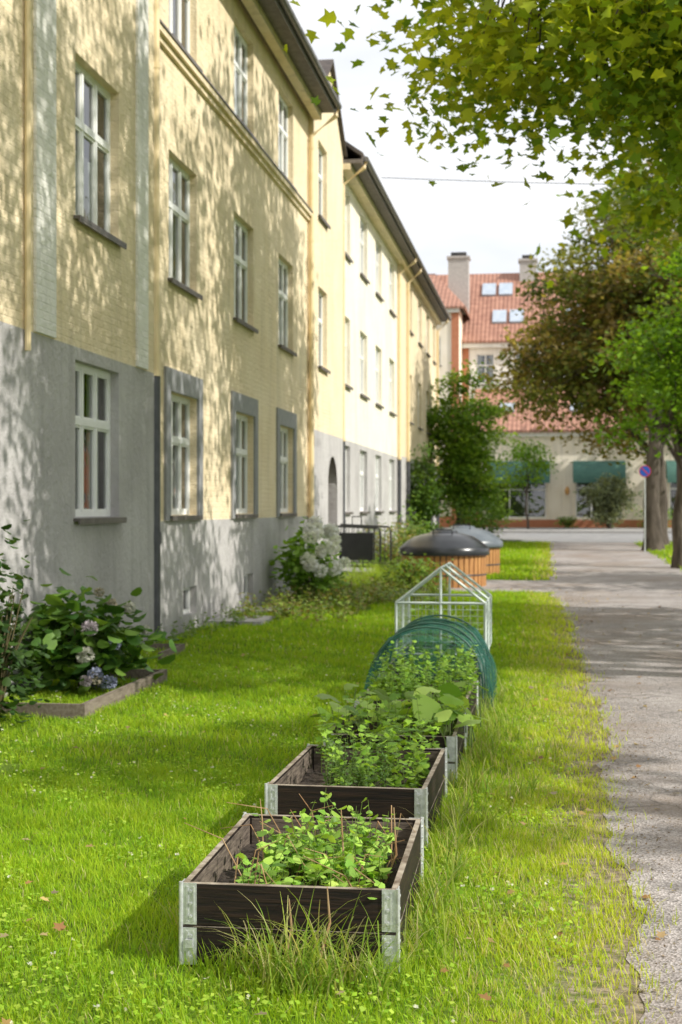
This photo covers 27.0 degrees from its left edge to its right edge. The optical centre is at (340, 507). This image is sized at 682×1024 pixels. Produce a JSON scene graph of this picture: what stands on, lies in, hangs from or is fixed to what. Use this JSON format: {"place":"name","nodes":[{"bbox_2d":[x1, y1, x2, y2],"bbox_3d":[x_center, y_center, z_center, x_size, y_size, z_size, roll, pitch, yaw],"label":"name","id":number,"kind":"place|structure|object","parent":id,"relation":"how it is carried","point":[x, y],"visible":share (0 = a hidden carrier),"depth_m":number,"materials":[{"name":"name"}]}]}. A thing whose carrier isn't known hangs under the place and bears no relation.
{"place":"outdoors","nodes":[
{"label":"outdoors","id":0,"kind":"place"},
{"bbox_2d":[0,539,681,1023],"bbox_3d":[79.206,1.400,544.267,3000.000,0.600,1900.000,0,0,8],"label":"ground","id":1,"kind":"structure","parent":0,"point":[634,992],"depth_m":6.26,"materials":[{"name":"green plant"}]},
{"bbox_2d":[0,519,49,733],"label":"climbing shrub","id":2,"kind":"object","parent":1,"relation":"on","point":[10,658],"visible":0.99,"depth_m":11.05,"materials":[{"name":"green plant"}]},
{"bbox_2d":[2,643,184,718],"bbox_3d":[-2.229,1.640,14.088,1.110,0.120,5.240,0,0,8],"label":"timber edging","id":3,"kind":"object","parent":1,"relation":"on","point":[67,710],"visible":0.66,"depth_m":12.06,"materials":[{"name":"grey wood"}]},
{"bbox_2d":[19,568,179,696],"bbox_3d":[-2.362,1.185,13.182,1.509,1.251,1.501,0,0,-38],"label":"hydrangea bush","id":4,"kind":"object","parent":1,"relation":"on","point":[86,638],"visible":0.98,"depth_m":12.91,"materials":[{"name":"green plant"}]},
{"bbox_2d":[147,604,248,643],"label":"wall weeds","id":5,"kind":"object","parent":1,"relation":"on","point":[203,626],"depth_m":19.00,"materials":[{"name":"green plant"}]},
{"bbox_2d":[0,0,436,697],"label":"walls","id":6,"kind":"structure","parent":1,"relation":"on","point":[214,556],"depth_m":20.06,"materials":[{"name":"yellow paint"}]},
{"bbox_2d":[75,0,243,625],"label":"rooms","id":7,"kind":"object","parent":6,"relation":"attached to","point":[100,164],"visible":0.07,"depth_m":16.20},
{"bbox_2d":[75,43,237,508],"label":"curtains","id":8,"kind":"object","parent":7,"relation":"attached to","point":[86,189],"visible":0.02,"depth_m":16.05,"materials":[{"name":"fabric"}]},
{"bbox_2d":[34,0,312,520],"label":"trim","id":9,"kind":"structure","parent":6,"relation":"attached to","point":[181,383],"depth_m":16.95,"materials":[{"name":"paint"}]},
{"bbox_2d":[25,0,450,632],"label":"gutters and downpipes","id":10,"kind":"object","parent":6,"relation":"attached to","point":[291,16],"visible":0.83,"depth_m":23.39,"materials":[{"name":"metal"}]},
{"bbox_2d":[75,0,426,615],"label":"window frames","id":11,"kind":"structure","parent":6,"relation":"attached to","point":[93,424],"depth_m":19.50,"materials":[{"name":"white wood"}]},
{"bbox_2d":[279,101,376,507],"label":"window panes","id":12,"kind":"object","parent":11,"relation":"in","point":[319,310],"visible":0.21,"depth_m":27.54,"materials":[{"name":"grey glass"}]},
{"bbox_2d":[73,33,436,524],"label":"sills","id":13,"kind":"structure","parent":6,"relation":"attached to","point":[98,229],"depth_m":19.65,"materials":[{"name":"metal"}]},
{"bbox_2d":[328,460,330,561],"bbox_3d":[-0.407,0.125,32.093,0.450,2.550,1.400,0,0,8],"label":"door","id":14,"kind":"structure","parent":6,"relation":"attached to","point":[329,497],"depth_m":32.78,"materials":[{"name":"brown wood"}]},
{"bbox_2d":[240,0,447,324],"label":"roof","id":15,"kind":"structure","parent":6,"relation":"on","point":[272,24],"depth_m":31.34,"materials":[{"name":"metal"}]},
{"bbox_2d":[381,177,648,184],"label":"overhead cable","id":16,"kind":"object","parent":6,"relation":"attached to","point":[491,181],"visible":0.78,"depth_m":41.80,"materials":[{"name":"black metal"}]},
{"bbox_2d":[205,606,290,625],"bbox_3d":[-1.315,1.665,21.968,0.830,0.070,3.300,0,0,8],"label":"window well kerb","id":17,"kind":"structure","parent":1,"relation":"on","point":[259,620],"depth_m":20.68,"materials":[{"name":"concrete"}]},
{"bbox_2d":[179,812,423,975],"bbox_3d":[-0.115,1.542,5.807,0.821,0.316,1.230,0,0,7],"label":"raised garden bed","id":18,"kind":"object","parent":1,"relation":"on","point":[207,885],"visible":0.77,"depth_m":5.25,"materials":[{"name":"brown wood"}]},
{"bbox_2d":[185,794,415,973],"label":"dried plant stalks","id":19,"kind":"object","parent":18,"relation":"on","point":[393,859],"visible":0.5,"depth_m":5.67,"materials":[{"name":"plant"}]},
{"bbox_2d":[233,812,394,899],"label":"strawberry plants","id":20,"kind":"object","parent":18,"relation":"on","point":[269,862],"visible":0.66,"depth_m":5.63,"materials":[{"name":"green plant"}]},
{"bbox_2d":[268,791,401,887],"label":"radish plants","id":21,"kind":"object","parent":18,"relation":"on","point":[354,835],"visible":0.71,"depth_m":5.76,"materials":[{"name":"green plant"}]},
{"bbox_2d":[268,515,349,599],"bbox_3d":[-0.581,0.941,25.303,1.516,1.602,1.681,0,0,-11],"label":"hydrangea bush","id":22,"kind":"object","parent":1,"relation":"on","point":[303,563],"visible":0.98,"depth_m":25.00,"materials":[{"name":"white plant"}]},
{"bbox_2d":[228,575,397,621],"bbox_3d":[-0.218,1.520,24.698,2.235,0.478,8.123,0,0,8],"label":"wildflower border","id":23,"kind":"object","parent":1,"relation":"on","point":[346,605],"visible":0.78,"depth_m":22.79,"materials":[{"name":"green plant"}]},
{"bbox_2d":[0,582,681,1023],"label":"fallen leaves","id":24,"kind":"object","parent":1,"relation":"on","point":[444,970],"visible":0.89,"depth_m":7.82,"materials":[{"name":"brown plant"}]},
{"bbox_2d":[264,744,446,850],"bbox_3d":[0.115,1.542,7.663,0.821,0.316,1.230,0,0,9],"label":"raised garden bed","id":25,"kind":"object","parent":1,"relation":"on","point":[301,774],"visible":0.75,"depth_m":7.12,"materials":[{"name":"brown wood"}]},
{"bbox_2d":[321,727,399,786],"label":"rosemary plants","id":26,"kind":"object","parent":25,"relation":"on","point":[330,782],"visible":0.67,"depth_m":7.57,"materials":[{"name":"green plant"}]},
{"bbox_2d":[311,689,443,772],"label":"tomato plants","id":27,"kind":"object","parent":25,"relation":"on","point":[328,736],"visible":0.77,"depth_m":8.28,"materials":[{"name":"green plant"}]},
{"bbox_2d":[327,711,430,787],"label":"potato plants","id":28,"kind":"object","parent":25,"relation":"on","point":[421,765],"visible":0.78,"depth_m":7.67,"materials":[{"name":"green plant"}]},
{"bbox_2d":[340,568,373,580],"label":"entrance steps","id":29,"kind":"structure","parent":1,"relation":"on","point":[349,569],"depth_m":31.06,"materials":[{"name":"concrete"}]},
{"bbox_2d":[330,516,391,568],"bbox_3d":[0.422,0.945,31.924,1.203,1.511,2.240,0,0,8],"label":"entrance railing","id":30,"kind":"object","parent":1,"relation":"on","point":[357,546],"visible":0.7,"depth_m":30.88,"materials":[{"name":"black metal"}]},
{"bbox_2d":[329,541,401,579],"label":"wall weeds","id":31,"kind":"object","parent":1,"relation":"on","point":[376,559],"depth_m":35.31,"materials":[{"name":"green plant"}]},
{"bbox_2d":[140,674,591,1007],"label":"tall grass","id":32,"kind":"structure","parent":1,"relation":"on","point":[269,961],"depth_m":5.35,"materials":[{"name":"green plant"}]},
{"bbox_2d":[335,559,414,590],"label":"ornamental grass","id":33,"kind":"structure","parent":1,"relation":"on","point":[367,573],"depth_m":28.96,"materials":[{"name":"green plant"}]},
{"bbox_2d":[358,514,425,566],"bbox_3d":[1.431,0.874,36.663,2.611,1.443,2.578,0,0,-27],"label":"barberry bush","id":34,"kind":"object","parent":1,"relation":"on","point":[398,544],"visible":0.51,"depth_m":36.35,"materials":[{"name":"green plant"}]},
{"bbox_2d":[323,707,465,787],"bbox_3d":[0.378,1.542,9.262,0.821,0.316,1.230,0,0,8],"label":"raised garden bed","id":35,"kind":"object","parent":1,"relation":"on","point":[455,742],"visible":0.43,"depth_m":8.69,"materials":[{"name":"brown wood"}]},
{"bbox_2d":[309,682,471,757],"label":"squash plants","id":36,"kind":"object","parent":35,"relation":"on","point":[428,707],"visible":0.53,"depth_m":9.07,"materials":[{"name":"green plant"}]},
{"bbox_2d":[329,684,462,735],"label":"chard plants","id":37,"kind":"object","parent":35,"relation":"on","point":[380,717],"visible":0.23,"depth_m":9.21,"materials":[{"name":"green plant"}]},
{"bbox_2d":[370,681,488,747],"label":"squash plants","id":38,"kind":"object","parent":35,"relation":"on","point":[470,720],"visible":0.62,"depth_m":9.13,"materials":[{"name":"green plant"}]},
{"bbox_2d":[352,575,447,604],"bbox_3d":[1.193,1.532,26.542,1.671,0.436,4.278,0,0,8],"label":"wildflower border","id":39,"kind":"object","parent":1,"relation":"on","point":[389,595],"visible":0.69,"depth_m":25.92,"materials":[{"name":"green plant"}]},
{"bbox_2d":[384,506,439,543],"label":"garden bush","id":40,"kind":"object","parent":1,"relation":"on","point":[422,530],"visible":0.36,"depth_m":41.95,"materials":[{"name":"green plant"}]},
{"bbox_2d":[372,550,453,590],"bbox_3d":[1.430,1.312,28.454,1.840,0.958,1.207,0,0,-15],"label":"garden bush","id":41,"kind":"object","parent":1,"relation":"on","point":[410,580],"visible":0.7,"depth_m":28.25,"materials":[{"name":"green plant"}]},
{"bbox_2d":[354,680,477,741],"bbox_3d":[0.595,1.542,10.827,0.821,0.316,1.230,0,0,9],"label":"raised garden bed","id":42,"kind":"object","parent":1,"relation":"on","point":[475,704],"visible":0.18,"depth_m":10.84,"materials":[{"name":"brown wood"}]},
{"bbox_2d":[364,639,480,709],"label":"lemon balm plants","id":43,"kind":"object","parent":42,"relation":"on","point":[410,682],"visible":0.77,"depth_m":10.70,"materials":[{"name":"green plant"}]},
{"bbox_2d":[406,442,449,533],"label":"shrub","id":44,"kind":"object","parent":1,"relation":"on","point":[424,499],"visible":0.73,"depth_m":48.89,"materials":[{"name":"green plant"}]},
{"bbox_2d":[364,614,496,709],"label":"garden net tunnel","id":45,"kind":"structure","parent":1,"relation":"on","point":[424,630],"depth_m":11.83,"materials":[{"name":"teal fabric"}]},
{"bbox_2d":[380,658,481,695],"bbox_3d":[0.796,1.542,12.415,0.821,0.316,1.230,0,0,8],"label":"raised garden bed","id":46,"kind":"object","parent":1,"relation":"on","point":[475,663],"visible":0.14,"depth_m":12.88,"materials":[{"name":"brown wood"}]},
{"bbox_2d":[398,635,469,674],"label":"kale plants","id":47,"kind":"object","parent":46,"relation":"on","point":[451,652],"visible":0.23,"depth_m":12.51,"materials":[{"name":"green plant"}]},
{"bbox_2d":[398,529,489,587],"bbox_3d":[2.201,1.090,30.400,1.950,1.265,1.950,0,0,8],"label":"underground waste container","id":48,"kind":"object","parent":1,"relation":"on","point":[467,553],"visible":0.74,"depth_m":29.67,"materials":[{"name":"plastic"}]},
{"bbox_2d":[407,642,489,680],"bbox_3d":[1.027,1.542,13.998,0.821,0.316,1.230,0,0,8],"label":"raised garden bed","id":49,"kind":"object","parent":1,"relation":"on","point":[450,646],"visible":0.1,"depth_m":14.52,"materials":[{"name":"brown wood"}]},
{"bbox_2d":[395,562,491,656],"bbox_3d":[1.027,0.979,13.998,0.866,0.839,1.266,0,0,8],"label":"mini greenhouse","id":50,"kind":"object","parent":49,"relation":"on","point":[487,616],"visible":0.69,"depth_m":13.67,"materials":[{"name":"silver metal"}]},
{"bbox_2d":[407,596,481,653],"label":"basil plants","id":51,"kind":"object","parent":49,"relation":"on","point":[446,639],"visible":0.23,"depth_m":13.85,"materials":[{"name":"green plant"}]},
{"bbox_2d":[438,524,502,575],"bbox_3d":[2.954,1.041,34.535,1.950,1.265,1.950,0,0,8],"label":"underground waste container","id":52,"kind":"object","parent":1,"relation":"on","point":[492,542],"visible":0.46,"depth_m":33.98,"materials":[{"name":"plastic"}]},
{"bbox_2d":[426,359,528,526],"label":"lilac tree","id":53,"kind":"object","parent":1,"relation":"on","point":[462,466],"visible":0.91,"depth_m":57.78,"materials":[{"name":"green plant"}]},
{"bbox_2d":[441,492,515,539],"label":"garden bush","id":54,"kind":"object","parent":1,"relation":"on","point":[480,523],"visible":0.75,"depth_m":54.67,"materials":[{"name":"green plant"}]},
{"bbox_2d":[283,0,681,255],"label":"maple tree","id":55,"kind":"object","parent":1,"relation":"on","point":[600,32],"visible":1,"depth_m":12.51,"materials":[{"name":"green plant"}]},
{"bbox_2d":[428,252,676,527],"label":"townhouse","id":56,"kind":"structure","parent":1,"relation":"on","point":[479,308],"depth_m":76.45,"materials":[{"name":"beige paint"}]},
{"bbox_2d":[439,337,676,517],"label":"window frames","id":57,"kind":"structure","parent":56,"relation":"in","point":[439,337],"depth_m":75.45,"materials":[{"name":"white paint"}]},
{"bbox_2d":[554,515,577,527],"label":"garden bush","id":58,"kind":"object","parent":1,"relation":"on","point":[565,523],"visible":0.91,"depth_m":73.78,"materials":[{"name":"green plant"}]},
{"bbox_2d":[460,159,681,545],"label":"linden tree","id":59,"kind":"object","parent":1,"relation":"on","point":[550,369],"visible":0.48,"depth_m":50.75,"materials":[{"name":"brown plant"}]},
{"bbox_2d":[494,531,671,541],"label":"kerb","id":60,"kind":"structure","parent":1,"relation":"on","point":[635,532],"depth_m":67.03,"materials":[{"name":"stone"}]},
{"bbox_2d":[534,17,681,288],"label":"maple tree","id":61,"kind":"object","parent":1,"relation":"on","point":[644,219],"visible":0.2,"depth_m":22.12,"materials":[{"name":"green plant"}]},
{"bbox_2d":[573,471,643,528],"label":"willow shrub","id":62,"kind":"object","parent":1,"relation":"on","point":[603,489],"visible":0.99,"depth_m":71.93,"materials":[{"name":"green plant"}]},
{"bbox_2d":[549,543,681,1023],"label":"footpath","id":63,"kind":"structure","parent":1,"relation":"on","point":[631,575],"depth_m":12.05,"materials":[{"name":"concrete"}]},
{"bbox_2d":[556,207,681,550],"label":"linden tree","id":64,"kind":"object","parent":1,"relation":"on","point":[632,275],"visible":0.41,"depth_m":47.76,"materials":[{"name":"green plant"}]},
{"bbox_2d":[577,241,681,567],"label":"maple tree","id":65,"kind":"object","parent":1,"relation":"on","point":[663,380],"visible":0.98,"depth_m":36.42,"materials":[{"name":"green plant"}]},
{"bbox_2d":[639,464,650,552],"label":"no parking sign","id":66,"kind":"object","parent":1,"relation":"on","point":[644,471],"visible":0.94,"depth_m":45.95,"materials":[{"name":"metal"}]},
{"bbox_2d":[631,505,673,527],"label":"garden bush","id":67,"kind":"object","parent":1,"relation":"on","point":[669,512],"visible":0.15,"depth_m":72.66,"materials":[{"name":"green plant"}]},
{"bbox_2d":[288,0,677,274],"label":"sky","id":68,"kind":"structure","parent":0,"point":[483,221],"materials":[{"name":"white"}]},
{"bbox_2d":[425,580,572,591],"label":"bin access path","id":69,"kind":"structure","parent":0,"point":[542,585],"depth_m":29.98,"materials":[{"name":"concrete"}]},
{"bbox_2d":[440,527,671,532],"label":"pavement","id":70,"kind":"structure","parent":0,"point":[575,529],"depth_m":70.34,"materials":[{"name":"concrete"}]},
{"bbox_2d":[489,436,562,528],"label":"young street tree","id":71,"kind":"object","parent":70,"relation":"on","point":[525,456],"visible":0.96,"depth_m":71.71,"materials":[{"name":"green plant"}]},
{"bbox_2d":[593,400,681,482],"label":"linden tree","id":72,"kind":"object","parent":70,"relation":"on","point":[672,451],"visible":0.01,"depth_m":69.56,"materials":[{"name":"green plant"}]},
{"bbox_2d":[493,533,671,542],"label":"road","id":73,"kind":"structure","parent":0,"point":[579,537],"depth_m":61.27,"materials":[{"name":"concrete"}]}
]}

